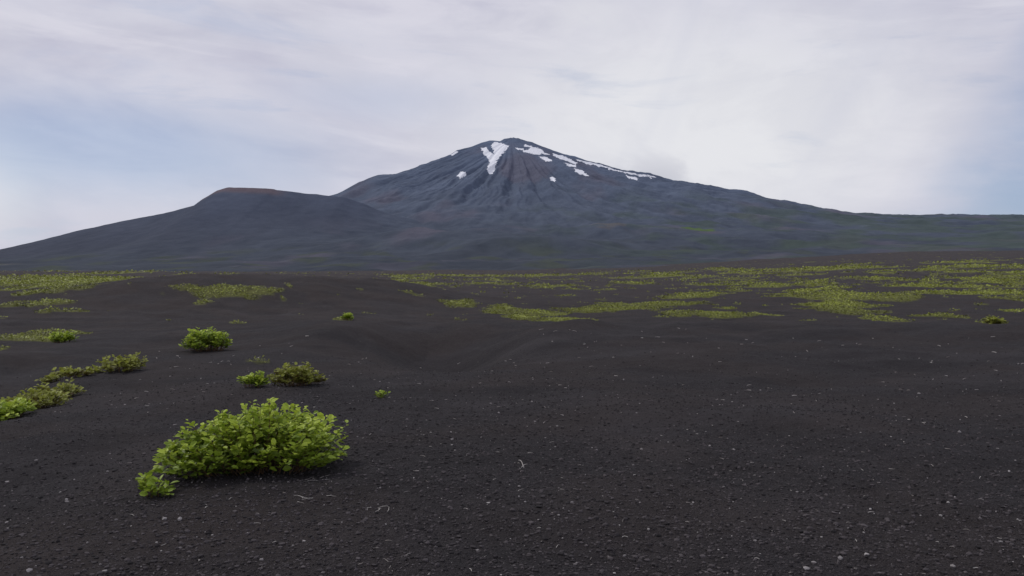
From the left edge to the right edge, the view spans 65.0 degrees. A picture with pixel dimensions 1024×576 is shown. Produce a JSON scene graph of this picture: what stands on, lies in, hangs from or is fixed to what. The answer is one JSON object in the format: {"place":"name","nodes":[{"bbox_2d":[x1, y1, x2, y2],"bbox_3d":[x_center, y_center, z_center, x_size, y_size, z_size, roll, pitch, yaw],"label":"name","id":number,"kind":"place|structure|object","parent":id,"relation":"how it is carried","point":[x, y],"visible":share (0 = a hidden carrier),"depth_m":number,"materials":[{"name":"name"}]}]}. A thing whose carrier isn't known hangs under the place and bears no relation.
{"place":"outdoors","nodes":[
{"label":"outdoors","id":0,"kind":"place"},
{"bbox_2d":[0,187,422,263],"bbox_3d":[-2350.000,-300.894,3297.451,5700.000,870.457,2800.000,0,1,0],"label":"crater hill","id":1,"kind":"structure","parent":0,"point":[230,221],"depth_m":3133.00,"materials":[{"name":"grey stone"}]},
{"bbox_2d":[0,250,1023,575],"bbox_3d":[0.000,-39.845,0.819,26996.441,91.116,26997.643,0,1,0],"label":"ground","id":2,"kind":"structure","parent":0,"point":[152,316],"depth_m":10.67,"materials":[{"name":"black gravel"}]},
{"bbox_2d":[0,397,36,420],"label":"knotweed bush","id":3,"kind":"object","parent":2,"relation":"on","point":[16,407],"visible":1,"depth_m":11.57,"materials":[{"name":"green plant"}]},
{"bbox_2d":[0,388,72,409],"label":"shrub","id":4,"kind":"object","parent":2,"relation":"on","point":[46,398],"visible":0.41,"depth_m":12.61,"materials":[{"name":"green plant"}]},
{"bbox_2d":[14,377,86,397],"bbox_3d":[-7.955,1.782,13.888,1.160,0.459,0.793,0,1,0],"label":"shrub","id":5,"kind":"object","parent":2,"relation":"on","point":[70,388],"visible":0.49,"depth_m":13.90,"materials":[{"name":"green plant"}]},
{"bbox_2d":[45,328,78,342],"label":"knotweed bush","id":6,"kind":"object","parent":2,"relation":"on","point":[65,336],"visible":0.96,"depth_m":25.41,"materials":[{"name":"green plant"}]},
{"bbox_2d":[35,365,95,382],"bbox_3d":[-9.048,1.747,16.196,1.198,0.338,0.814,0,1,-16],"label":"shrub","id":7,"kind":"object","parent":2,"relation":"on","point":[68,372],"visible":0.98,"depth_m":16.10,"materials":[{"name":"green plant"}]},
{"bbox_2d":[85,352,148,373],"bbox_3d":[-8.404,1.601,17.007,1.234,0.466,0.896,0,1,0],"label":"shrub","id":8,"kind":"object","parent":2,"relation":"on","point":[133,362],"visible":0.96,"depth_m":16.91,"materials":[{"name":"green plant"}]},
{"bbox_2d":[135,472,178,497],"bbox_3d":[-2.758,1.536,6.282,0.322,0.218,0.331,0,1,-36],"label":"knotweed bush","id":9,"kind":"object","parent":2,"relation":"on","point":[147,483],"visible":0.96,"depth_m":6.22,"materials":[{"name":"green plant"}]},
{"bbox_2d":[178,326,232,351],"bbox_3d":[-8.491,1.411,22.278,1.421,0.707,1.213,0,1,-25],"label":"knotweed bush","id":10,"kind":"object","parent":2,"relation":"on","point":[200,340],"visible":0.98,"depth_m":22.04,"materials":[{"name":"green plant"}]},
{"bbox_2d":[149,397,349,478],"bbox_3d":[-2.232,1.273,7.009,1.773,0.702,1.164,0,1,0],"label":"knotweed bush","id":11,"kind":"object","parent":2,"relation":"on","point":[255,437],"visible":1,"depth_m":6.73,"materials":[{"name":"green plant"}]},
{"bbox_2d":[237,370,270,387],"bbox_3d":[-3.991,1.409,12.431,0.474,0.288,0.381,0,1,29],"label":"knotweed bush","id":12,"kind":"object","parent":2,"relation":"on","point":[258,381],"visible":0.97,"depth_m":12.37,"materials":[{"name":"green plant"}]},
{"bbox_2d":[267,361,327,386],"bbox_3d":[-3.500,1.411,12.998,1.007,0.435,0.748,0,1,0],"label":"shrub","id":13,"kind":"object","parent":2,"relation":"on","point":[288,375],"visible":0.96,"depth_m":12.90,"materials":[{"name":"green plant"}]},
{"bbox_2d":[340,312,353,319],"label":"knotweed bush","id":14,"kind":"object","parent":2,"relation":"on","point":[349,315],"visible":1,"depth_m":38.91,"materials":[{"name":"green plant"}]},
{"bbox_2d":[374,390,390,397],"bbox_3d":[-1.811,1.481,11.113,0.214,0.142,0.197,0,1,34],"label":"knotweed sprout","id":15,"kind":"object","parent":2,"relation":"on","point":[381,393],"visible":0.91,"depth_m":11.09,"materials":[{"name":"green plant"}]},
{"bbox_2d":[0,257,1023,362],"bbox_3d":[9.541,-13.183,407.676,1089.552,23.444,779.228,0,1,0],"label":"moor vegetation","id":16,"kind":"object","parent":2,"relation":"on","point":[87,278],"visible":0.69,"depth_m":83.47,"materials":[{"name":"green plant"}]},
{"bbox_2d":[982,315,1008,323],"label":"knotweed bush","id":17,"kind":"object","parent":2,"relation":"on","point":[993,320],"visible":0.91,"depth_m":32.45,"materials":[{"name":"green plant"}]},
{"bbox_2d":[0,137,1023,271],"bbox_3d":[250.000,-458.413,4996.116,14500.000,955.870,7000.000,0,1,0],"label":"snow capped volcano","id":18,"kind":"structure","parent":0,"point":[513,203],"depth_m":3463.70},
{"bbox_2d":[0,0,1023,248],"label":"sky","id":19,"kind":"structure","parent":0,"point":[112,111],"materials":[{"name":"white"}]},
{"bbox_2d":[130,328,1022,573],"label":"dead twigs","id":20,"kind":"object","parent":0,"point":[549,442],"visible":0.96,"depth_m":6.93,"materials":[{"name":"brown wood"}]}
]}

